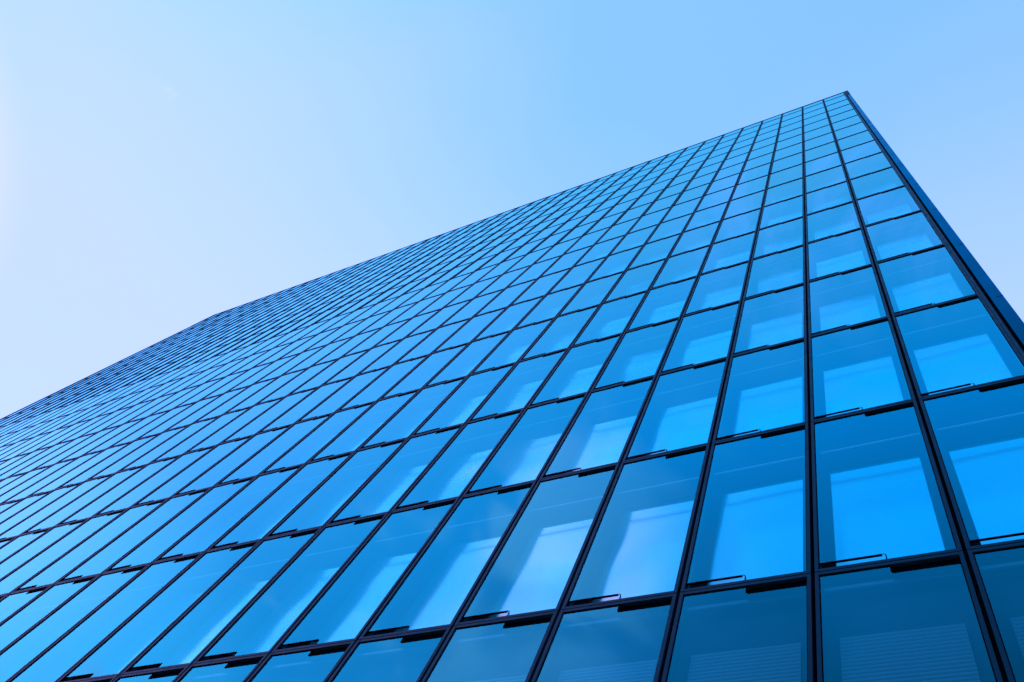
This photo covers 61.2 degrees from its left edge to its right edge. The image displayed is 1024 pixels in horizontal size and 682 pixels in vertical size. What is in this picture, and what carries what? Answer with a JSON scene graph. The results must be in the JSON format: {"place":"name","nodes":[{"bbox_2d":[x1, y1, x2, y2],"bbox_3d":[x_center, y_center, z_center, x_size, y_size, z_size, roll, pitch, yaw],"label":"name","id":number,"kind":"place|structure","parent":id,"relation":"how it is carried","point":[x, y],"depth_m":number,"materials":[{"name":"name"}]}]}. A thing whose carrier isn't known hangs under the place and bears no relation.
{"place":"outdoors","nodes":[
{"label":"outdoors","id":0,"kind":"place"},
{"bbox_2d":[0,90,1023,681],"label":"office tower","id":1,"kind":"structure","parent":0,"point":[744,404],"depth_m":14.97,"materials":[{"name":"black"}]},
{"bbox_2d":[0,584,52,623],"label":"window","id":2,"kind":"structure","parent":1,"relation":"in","point":[11,603],"depth_m":17.20,"materials":[{"name":"blue glass"}]},
{"bbox_2d":[0,482,82,533],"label":"window","id":3,"kind":"structure","parent":1,"relation":"in","point":[53,495],"depth_m":25.44,"materials":[{"name":"blue glass"}]},
{"bbox_2d":[0,518,88,579],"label":"window","id":4,"kind":"structure","parent":1,"relation":"in","point":[14,561],"depth_m":20.82,"materials":[{"name":"blue glass"}]},
{"bbox_2d":[0,574,99,651],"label":"window","id":5,"kind":"structure","parent":1,"relation":"in","point":[53,597],"depth_m":16.65,"materials":[{"name":"blue glass"}]},
{"bbox_2d":[0,473,114,539],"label":"window","id":6,"kind":"structure","parent":1,"relation":"in","point":[63,500],"depth_m":24.44,"materials":[{"name":"blue glass"}]},
{"bbox_2d":[0,508,127,594],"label":"window","id":7,"kind":"structure","parent":1,"relation":"in","point":[33,566],"depth_m":19.74,"materials":[{"name":"blue glass"}]},
{"bbox_2d":[0,563,149,681],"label":"window","id":8,"kind":"structure","parent":1,"relation":"in","point":[45,633],"depth_m":15.59,"materials":[{"name":"blue glass"}]},
{"bbox_2d":[27,441,131,496],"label":"window","id":9,"kind":"structure","parent":1,"relation":"in","point":[107,452],"depth_m":28.66,"materials":[{"name":"blue glass"}]},
{"bbox_2d":[20,464,146,534],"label":"window","id":10,"kind":"structure","parent":1,"relation":"in","point":[78,503],"depth_m":23.86,"materials":[{"name":"blue glass"}]},
{"bbox_2d":[11,498,168,592],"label":"window","id":11,"kind":"structure","parent":1,"relation":"in","point":[77,555],"depth_m":19.03,"materials":[{"name":"blue glass"}]},
{"bbox_2d":[8,552,203,681],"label":"window","id":12,"kind":"structure","parent":1,"relation":"in","point":[57,660],"depth_m":14.76,"materials":[{"name":"blue glass"}]},
{"bbox_2d":[56,432,161,488],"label":"window","id":13,"kind":"structure","parent":1,"relation":"in","point":[117,455],"depth_m":28.14,"materials":[{"name":"blue glass"}]},
{"bbox_2d":[56,454,181,525],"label":"window","id":14,"kind":"structure","parent":1,"relation":"in","point":[138,477],"depth_m":23.32,"materials":[{"name":"blue glass"}]},
{"bbox_2d":[54,487,211,583],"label":"window","id":15,"kind":"structure","parent":1,"relation":"in","point":[104,558],"depth_m":18.52,"materials":[{"name":"blue glass"}]},
{"bbox_2d":[86,424,189,480],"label":"window","id":16,"kind":"structure","parent":1,"relation":"in","point":[146,447],"depth_m":27.61,"materials":[{"name":"blue glass"}]},
{"bbox_2d":[113,665,189,681],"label":"window","id":17,"kind":"structure","parent":1,"relation":"in","point":[168,674],"depth_m":11.66,"materials":[{"name":"blue glass"}]},
{"bbox_2d":[92,445,216,516],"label":"window","id":18,"kind":"structure","parent":1,"relation":"in","point":[170,470],"depth_m":22.81,"materials":[{"name":"blue glass"}]},
{"bbox_2d":[57,540,260,681],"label":"window","id":19,"kind":"structure","parent":1,"relation":"in","point":[119,650],"depth_m":14.14,"materials":[{"name":"blue glass"}]},
{"bbox_2d":[118,415,220,471],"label":"window","id":20,"kind":"structure","parent":1,"relation":"in","point":[148,457],"depth_m":27.08,"materials":[{"name":"blue glass"}]},
{"bbox_2d":[103,476,256,572],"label":"window","id":21,"kind":"structure","parent":1,"relation":"in","point":[175,529],"depth_m":18.43,"materials":[{"name":"blue glass"}]},
{"bbox_2d":[131,434,254,506],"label":"window","id":22,"kind":"structure","parent":1,"relation":"in","point":[195,469],"depth_m":22.26,"materials":[{"name":"blue glass"}]},
{"bbox_2d":[150,406,251,462],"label":"window","id":23,"kind":"structure","parent":1,"relation":"in","point":[222,420],"depth_m":26.56,"materials":[{"name":"blue glass"}]},
{"bbox_2d":[120,526,322,674],"bbox_3d":[-4.282,4.026,13.397,1.313,3.558,0.287,-16,-77,23],"label":"window","id":24,"kind":"structure","parent":1,"relation":"in","point":[203,623],"depth_m":13.60,"materials":[{"name":"blue glass"}]},
{"bbox_2d":[175,653,268,681],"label":"window","id":25,"kind":"structure","parent":1,"relation":"in","point":[241,669],"depth_m":11.18,"materials":[{"name":"blue glass"}]},
{"bbox_2d":[152,463,304,562],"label":"window","id":26,"kind":"structure","parent":1,"relation":"in","point":[223,519],"depth_m":18.03,"materials":[{"name":"blue glass"}]},
{"bbox_2d":[172,424,292,496],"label":"window","id":27,"kind":"structure","parent":1,"relation":"in","point":[208,479],"depth_m":21.74,"materials":[{"name":"blue glass"}]},
{"bbox_2d":[184,396,284,453],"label":"window","id":28,"kind":"structure","parent":1,"relation":"in","point":[230,428],"depth_m":26.03,"materials":[{"name":"blue glass"}]},
{"bbox_2d":[220,386,319,443],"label":"window","id":29,"kind":"structure","parent":1,"relation":"in","point":[261,421],"depth_m":25.51,"materials":[{"name":"blue glass"}]},
{"bbox_2d":[215,412,333,485],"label":"window","id":30,"kind":"structure","parent":1,"relation":"in","point":[255,465],"depth_m":21.21,"materials":[{"name":"blue glass"}]},
{"bbox_2d":[207,451,354,550],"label":"window","id":31,"kind":"structure","parent":1,"relation":"in","point":[256,525],"depth_m":17.51,"materials":[{"name":"blue glass"}]},
{"bbox_2d":[193,512,388,663],"bbox_3d":[-3.086,3.681,12.874,1.313,3.558,0.287,-16,-77,23],"label":"window","id":32,"kind":"structure","parent":1,"relation":"in","point":[260,627],"depth_m":13.06,"materials":[{"name":"blue glass"}]},
{"bbox_2d":[246,640,355,681],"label":"window","id":33,"kind":"structure","parent":1,"relation":"in","point":[317,663],"depth_m":10.63,"materials":[{"name":"blue glass"}]},
{"bbox_2d":[256,376,354,433],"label":"window","id":34,"kind":"structure","parent":1,"relation":"in","point":[304,406],"depth_m":24.98,"materials":[{"name":"blue glass"}]},
{"bbox_2d":[259,401,375,474],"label":"window","id":35,"kind":"structure","parent":1,"relation":"in","point":[317,439],"depth_m":20.68,"materials":[{"name":"blue glass"}]},
{"bbox_2d":[287,348,370,395],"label":"window","id":36,"kind":"structure","parent":1,"relation":"in","point":[331,370],"depth_m":28.74,"materials":[{"name":"blue glass"}]},
{"bbox_2d":[264,438,407,538],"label":"window","id":37,"kind":"structure","parent":1,"relation":"in","point":[330,496],"depth_m":16.99,"materials":[{"name":"blue glass"}]},
{"bbox_2d":[295,365,391,422],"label":"window","id":38,"kind":"structure","parent":1,"relation":"in","point":[336,400],"depth_m":24.45,"materials":[{"name":"blue glass"}]},
{"bbox_2d":[321,338,402,385],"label":"window","id":39,"kind":"structure","parent":1,"relation":"in","point":[374,353],"depth_m":28.21,"materials":[{"name":"blue glass"}]},
{"bbox_2d":[307,388,420,462],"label":"window","id":40,"kind":"structure","parent":1,"relation":"in","point":[360,430],"depth_m":20.25,"materials":[{"name":"blue glass"}]},
{"bbox_2d":[271,497,459,652],"bbox_3d":[-1.890,3.337,12.351,1.313,3.558,0.287,-16,-77,23],"label":"window","id":41,"kind":"structure","parent":1,"relation":"in","point":[343,611],"depth_m":12.53,"materials":[{"name":"blue glass"}]},
{"bbox_2d":[336,354,429,411],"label":"window","id":42,"kind":"structure","parent":1,"relation":"in","point":[383,383],"depth_m":23.92,"materials":[{"name":"blue glass"}]},
{"bbox_2d":[328,626,451,681],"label":"window","id":43,"kind":"structure","parent":1,"relation":"in","point":[405,657],"depth_m":10.03,"materials":[{"name":"blue glass"}]},
{"bbox_2d":[325,423,464,525],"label":"window","id":44,"kind":"structure","parent":1,"relation":"in","point":[383,491],"depth_m":16.46,"materials":[{"name":"blue glass"}]},
{"bbox_2d":[357,328,436,374],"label":"window","id":45,"kind":"structure","parent":1,"relation":"in","point":[406,344],"depth_m":27.67,"materials":[{"name":"blue glass"}]},
{"bbox_2d":[357,375,467,449],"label":"window","id":46,"kind":"structure","parent":1,"relation":"in","point":[414,413],"depth_m":20.05,"materials":[{"name":"blue glass"}]},
{"bbox_2d":[379,342,469,399],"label":"window","id":47,"kind":"structure","parent":1,"relation":"in","point":[417,378],"depth_m":23.39,"materials":[{"name":"blue glass"}]},
{"bbox_2d":[394,317,471,363],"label":"window","id":48,"kind":"structure","parent":1,"relation":"in","point":[439,335],"depth_m":27.15,"materials":[{"name":"blue glass"}]},
{"bbox_2d":[0,92,882,681],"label":"windows","id":49,"kind":"structure","parent":1,"relation":"in","point":[261,350],"depth_m":39.83,"materials":[{"name":"blue glass"}]},
{"bbox_2d":[358,481,536,639],"bbox_3d":[-0.694,2.993,11.827,1.313,3.558,0.287,-16,-77,23],"label":"window","id":50,"kind":"structure","parent":1,"relation":"in","point":[437,587],"depth_m":11.98,"materials":[{"name":"blue glass"}]},
{"bbox_2d":[391,408,524,511],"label":"window","id":51,"kind":"structure","parent":1,"relation":"in","point":[459,463],"depth_m":15.93,"materials":[{"name":"blue glass"}]},
{"bbox_2d":[410,362,516,436],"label":"window","id":52,"kind":"structure","parent":1,"relation":"in","point":[465,400],"depth_m":19.82,"materials":[{"name":"blue glass"}]},
{"bbox_2d":[423,330,511,387],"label":"window","id":53,"kind":"structure","parent":1,"relation":"in","point":[462,365],"depth_m":22.86,"materials":[{"name":"blue glass"}]},
{"bbox_2d":[432,306,507,352],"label":"window","id":54,"kind":"structure","parent":1,"relation":"in","point":[472,328],"depth_m":26.63,"materials":[{"name":"blue glass"}]},
{"bbox_2d":[421,610,558,681],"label":"window","id":55,"kind":"structure","parent":1,"relation":"in","point":[507,649],"depth_m":9.43,"materials":[{"name":"blue glass"}]},
{"bbox_2d":[471,295,544,341],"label":"window","id":56,"kind":"structure","parent":1,"relation":"in","point":[512,315],"depth_m":26.10,"materials":[{"name":"blue glass"}]},
{"bbox_2d":[470,317,554,374],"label":"window","id":57,"kind":"structure","parent":1,"relation":"in","point":[511,349],"depth_m":22.34,"materials":[{"name":"blue glass"}]},
{"bbox_2d":[466,348,568,422],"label":"window","id":58,"kind":"structure","parent":1,"relation":"in","point":[525,379],"depth_m":19.32,"materials":[{"name":"blue glass"}]},
{"bbox_2d":[462,392,588,495],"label":"window","id":59,"kind":"structure","parent":1,"relation":"in","point":[526,450],"depth_m":15.40,"materials":[{"name":"blue glass"}]},
{"bbox_2d":[454,463,619,625],"bbox_3d":[0.502,2.650,11.304,1.313,3.558,0.287,-16,-77,23],"label":"window","id":60,"kind":"structure","parent":1,"relation":"in","point":[533,570],"depth_m":11.44,"materials":[{"name":"blue glass"}]},
{"bbox_2d":[514,283,583,328],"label":"window","id":61,"kind":"structure","parent":1,"relation":"in","point":[551,304],"depth_m":25.57,"materials":[{"name":"blue glass"}]},
{"bbox_2d":[519,304,600,360],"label":"window","id":62,"kind":"structure","parent":1,"relation":"in","point":[561,333],"depth_m":21.81,"materials":[{"name":"blue glass"}]},
{"bbox_2d":[526,333,622,407],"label":"window","id":63,"kind":"structure","parent":1,"relation":"in","point":[580,367],"depth_m":18.80,"materials":[{"name":"blue glass"}]},
{"bbox_2d":[556,271,624,316],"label":"window","id":64,"kind":"structure","parent":1,"relation":"in","point":[594,292],"depth_m":25.04,"materials":[{"name":"blue glass"}]},
{"bbox_2d":[539,375,656,479],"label":"window","id":65,"kind":"structure","parent":1,"relation":"in","point":[601,432],"depth_m":14.87,"materials":[{"name":"blue glass"}]},
{"bbox_2d":[531,593,678,681],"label":"window","id":66,"kind":"structure","parent":1,"relation":"in","point":[622,641],"depth_m":8.82,"materials":[{"name":"blue glass"}]},
{"bbox_2d":[570,290,647,346],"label":"window","id":67,"kind":"structure","parent":1,"relation":"in","point":[613,317],"depth_m":21.27,"materials":[{"name":"blue glass"}]},
{"bbox_2d":[586,244,643,281],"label":"window","id":68,"kind":"structure","parent":1,"relation":"in","point":[620,261],"depth_m":28.28,"materials":[{"name":"blue glass"}]},
{"bbox_2d":[602,258,666,302],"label":"window","id":69,"kind":"structure","parent":1,"relation":"in","point":[638,279],"depth_m":24.51,"materials":[{"name":"blue glass"}]},
{"bbox_2d":[561,443,710,609],"bbox_3d":[1.698,2.306,10.781,1.313,3.558,0.287,-16,-77,23],"label":"window","id":70,"kind":"structure","parent":1,"relation":"in","point":[638,547],"depth_m":10.89,"materials":[{"name":"blue glass"}]},
{"bbox_2d":[591,317,680,390],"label":"window","id":71,"kind":"structure","parent":1,"relation":"in","point":[640,353],"depth_m":18.28,"materials":[{"name":"blue glass"}]},
{"bbox_2d":[626,232,681,269],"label":"window","id":72,"kind":"structure","parent":1,"relation":"in","point":[660,249],"depth_m":27.75,"materials":[{"name":"blue glass"}]},
{"bbox_2d":[625,275,697,331],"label":"window","id":73,"kind":"structure","parent":1,"relation":"in","point":[666,302],"depth_m":20.75,"materials":[{"name":"blue glass"}]},
{"bbox_2d":[622,357,729,461],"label":"window","id":74,"kind":"structure","parent":1,"relation":"in","point":[681,410],"depth_m":14.34,"materials":[{"name":"blue glass"}]},
{"bbox_2d":[650,244,710,288],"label":"window","id":75,"kind":"structure","parent":1,"relation":"in","point":[688,264],"depth_m":23.99,"materials":[{"name":"blue glass"}]},
{"bbox_2d":[668,220,720,256],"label":"window","id":76,"kind":"structure","parent":1,"relation":"in","point":[695,238],"depth_m":27.22,"materials":[{"name":"blue glass"}]},
{"bbox_2d":[658,300,741,373],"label":"window","id":77,"kind":"structure","parent":1,"relation":"in","point":[708,335],"depth_m":17.75,"materials":[{"name":"blue glass"}]},
{"bbox_2d":[682,260,750,315],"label":"window","id":78,"kind":"structure","parent":1,"relation":"in","point":[726,285],"depth_m":20.28,"materials":[{"name":"blue glass"}]},
{"bbox_2d":[699,230,756,274],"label":"window","id":79,"kind":"structure","parent":1,"relation":"in","point":[738,249],"depth_m":23.46,"materials":[{"name":"blue glass"}]},
{"bbox_2d":[712,207,761,243],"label":"window","id":80,"kind":"structure","parent":1,"relation":"in","point":[746,222],"depth_m":26.69,"materials":[{"name":"blue glass"}]},
{"bbox_2d":[661,573,816,681],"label":"window","id":81,"kind":"structure","parent":1,"relation":"in","point":[764,630],"depth_m":8.18,"materials":[{"name":"blue glass"}]},
{"bbox_2d":[680,423,814,592],"bbox_3d":[2.894,1.962,10.258,1.313,3.558,0.287,-16,-77,23],"label":"window","id":82,"kind":"structure","parent":1,"relation":"in","point":[754,521],"depth_m":10.33,"materials":[{"name":"blue glass"}]},
{"bbox_2d":[712,337,810,442],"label":"window","id":83,"kind":"structure","parent":1,"relation":"in","point":[768,388],"depth_m":13.79,"materials":[{"name":"blue glass"}]},
{"bbox_2d":[731,282,808,355],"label":"window","id":84,"kind":"structure","parent":1,"relation":"in","point":[780,316],"depth_m":17.21,"materials":[{"name":"blue glass"}]},
{"bbox_2d":[743,244,806,298],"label":"window","id":85,"kind":"structure","parent":1,"relation":"in","point":[786,268],"depth_m":19.82,"materials":[{"name":"blue glass"}]},
{"bbox_2d":[752,216,805,258],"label":"window","id":86,"kind":"structure","parent":1,"relation":"in","point":[785,235],"depth_m":22.93,"materials":[{"name":"blue glass"}]},
{"bbox_2d":[758,194,805,229],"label":"window","id":87,"kind":"structure","parent":1,"relation":"in","point":[792,208],"depth_m":26.16,"materials":[{"name":"blue glass"}]},
{"bbox_2d":[805,180,853,214],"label":"window","id":88,"kind":"structure","parent":1,"relation":"in","point":[840,193],"depth_m":25.64,"materials":[{"name":"blue glass"}]},
{"bbox_2d":[805,201,861,242],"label":"window","id":89,"kind":"structure","parent":1,"relation":"in","point":[842,218],"depth_m":22.40,"materials":[{"name":"blue glass"}]},
{"bbox_2d":[806,227,872,281],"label":"window","id":90,"kind":"structure","parent":1,"relation":"in","point":[849,250],"depth_m":19.33,"materials":[{"name":"blue glass"}]},
{"bbox_2d":[807,264,889,335],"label":"window","id":91,"kind":"structure","parent":1,"relation":"in","point":[855,296],"depth_m":16.70,"materials":[{"name":"blue glass"}]},
{"bbox_2d":[809,316,914,421],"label":"window","id":92,"kind":"structure","parent":1,"relation":"in","point":[859,367],"depth_m":13.27,"materials":[{"name":"blue glass"}]},
{"bbox_2d":[844,151,892,179],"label":"window","id":93,"kind":"structure","parent":1,"relation":"in","point":[878,161],"depth_m":28.34,"materials":[{"name":"blue glass"}]},
{"bbox_2d":[849,166,905,199],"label":"window","id":94,"kind":"structure","parent":1,"relation":"in","point":[888,178],"depth_m":25.11,"materials":[{"name":"blue glass"}]},
{"bbox_2d":[811,399,962,571],"bbox_3d":[4.090,1.619,9.735,1.313,3.558,0.287,-16,-77,23],"label":"window","id":95,"kind":"structure","parent":1,"relation":"in","point":[879,496],"depth_m":9.80,"materials":[{"name":"blue glass"}]},
{"bbox_2d":[855,185,921,225],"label":"window","id":96,"kind":"structure","parent":1,"relation":"in","point":[899,201],"depth_m":21.88,"materials":[{"name":"blue glass"}]},
{"bbox_2d":[864,209,944,263],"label":"window","id":97,"kind":"structure","parent":1,"relation":"in","point":[912,232],"depth_m":18.79,"materials":[{"name":"blue glass"}]},
{"bbox_2d":[815,551,1002,681],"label":"window","id":98,"kind":"structure","parent":1,"relation":"in","point":[920,619],"depth_m":7.51,"materials":[{"name":"blue glass"}]},
{"bbox_2d":[876,243,978,314],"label":"window","id":99,"kind":"structure","parent":1,"relation":"in","point":[931,276],"depth_m":16.14,"materials":[{"name":"blue glass"}]},
{"bbox_2d":[892,293,1023,401],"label":"window","id":100,"kind":"structure","parent":1,"relation":"in","point":[958,344],"depth_m":12.72,"materials":[{"name":"blue glass"}]},
{"bbox_2d":[919,376,1023,555],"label":"window","id":101,"kind":"structure","parent":1,"relation":"in","point":[977,433],"depth_m":9.74,"materials":[{"name":"blue glass"}]},
{"bbox_2d":[967,542,1023,681],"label":"window","id":102,"kind":"structure","parent":1,"relation":"in","point":[998,571],"depth_m":7.37,"materials":[{"name":"blue glass"}]},
{"bbox_2d":[0,0,1023,418],"label":"sky","id":103,"kind":"structure","parent":0,"point":[167,167],"materials":[{"name":"blue"}]}
]}

